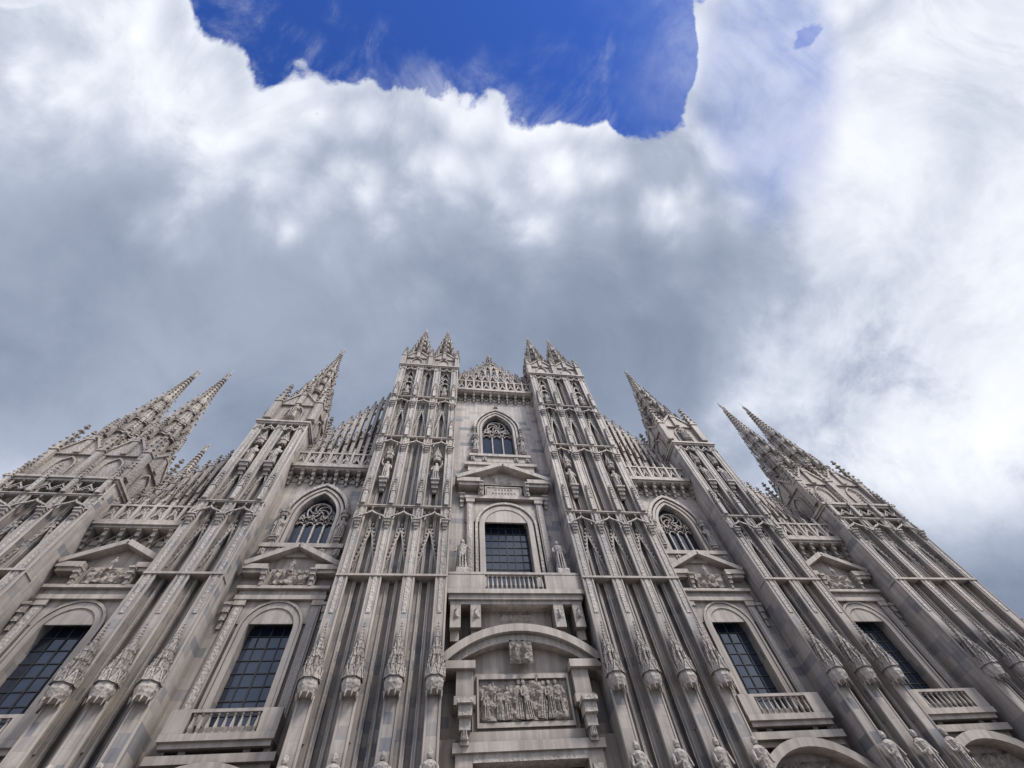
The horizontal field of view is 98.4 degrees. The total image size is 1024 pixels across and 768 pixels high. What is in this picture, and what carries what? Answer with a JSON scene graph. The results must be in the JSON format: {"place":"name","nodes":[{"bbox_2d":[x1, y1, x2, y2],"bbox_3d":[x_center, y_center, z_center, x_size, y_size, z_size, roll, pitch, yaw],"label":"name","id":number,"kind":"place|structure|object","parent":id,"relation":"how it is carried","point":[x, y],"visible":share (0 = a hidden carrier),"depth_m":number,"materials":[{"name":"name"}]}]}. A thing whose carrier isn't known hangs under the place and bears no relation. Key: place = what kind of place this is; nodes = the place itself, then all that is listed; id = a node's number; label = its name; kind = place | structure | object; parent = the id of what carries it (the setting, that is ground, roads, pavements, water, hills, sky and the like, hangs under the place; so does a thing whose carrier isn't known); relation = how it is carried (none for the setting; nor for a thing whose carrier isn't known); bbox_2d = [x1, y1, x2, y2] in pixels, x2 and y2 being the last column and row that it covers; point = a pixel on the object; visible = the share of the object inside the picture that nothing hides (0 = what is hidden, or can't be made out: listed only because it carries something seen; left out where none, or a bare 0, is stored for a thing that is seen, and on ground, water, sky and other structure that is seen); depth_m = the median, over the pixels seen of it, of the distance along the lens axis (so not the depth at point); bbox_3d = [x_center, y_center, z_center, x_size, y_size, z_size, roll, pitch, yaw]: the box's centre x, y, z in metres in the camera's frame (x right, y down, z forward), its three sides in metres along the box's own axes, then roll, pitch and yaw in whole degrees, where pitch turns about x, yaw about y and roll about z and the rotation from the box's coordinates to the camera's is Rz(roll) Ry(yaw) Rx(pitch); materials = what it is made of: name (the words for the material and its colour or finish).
{"place":"outdoors","nodes":[
{"label":"outdoors","id":0,"kind":"place"},
{"bbox_2d":[0,366,1023,767],"bbox_3d":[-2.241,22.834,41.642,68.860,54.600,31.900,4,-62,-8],"label":"duomo walls","id":1,"kind":"structure","parent":0,"point":[946,652],"depth_m":26.41,"materials":[{"name":"beige stone"}]},
{"bbox_2d":[20,330,883,535],"bbox_3d":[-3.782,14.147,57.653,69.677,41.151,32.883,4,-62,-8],"label":"spires","id":2,"kind":"object","parent":1,"relation":"on","point":[142,445],"visible":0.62,"depth_m":42.06,"materials":[{"name":"stone"}]},
{"bbox_2d":[0,523,935,726],"bbox_3d":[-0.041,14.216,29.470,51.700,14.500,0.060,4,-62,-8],"label":"window frames","id":3,"kind":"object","parent":1,"relation":"attached to","point":[242,674],"visible":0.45,"depth_m":24.79,"materials":[{"name":"black metal"}]},
{"bbox_2d":[0,420,940,728],"bbox_3d":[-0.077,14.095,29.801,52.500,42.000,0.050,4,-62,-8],"label":"windows","id":4,"kind":"structure","parent":1,"relation":"in","point":[494,546],"depth_m":26.00,"materials":[{"name":"black glass"}]},
{"bbox_2d":[402,383,580,494],"bbox_3d":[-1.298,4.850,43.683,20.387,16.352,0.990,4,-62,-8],"label":"statues","id":5,"kind":"object","parent":1,"relation":"in","point":[544,393],"visible":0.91,"depth_m":49.00,"materials":[{"name":"beige stone"}]},
{"bbox_2d":[0,362,1023,767],"bbox_3d":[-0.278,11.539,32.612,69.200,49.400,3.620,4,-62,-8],"label":"duomo mouldings","id":6,"kind":"object","parent":1,"relation":"attached to","point":[792,738],"visible":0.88,"depth_m":26.41,"materials":[{"name":"beige stone"}]},
{"bbox_2d":[0,365,1023,767],"bbox_3d":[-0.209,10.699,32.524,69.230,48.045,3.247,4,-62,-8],"label":"duomo carvings","id":7,"kind":"object","parent":1,"relation":"attached to","point":[70,675],"visible":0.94,"depth_m":27.87,"materials":[{"name":"beige stone"}]},
{"bbox_2d":[78,568,1020,767],"bbox_3d":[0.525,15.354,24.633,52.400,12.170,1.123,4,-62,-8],"label":"relief sculptures","id":8,"kind":"object","parent":1,"relation":"attached to","point":[518,700],"visible":0.98,"depth_m":23.41},
{"bbox_2d":[0,0,1023,618],"label":"sky","id":9,"kind":"structure","parent":0,"point":[805,215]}
]}

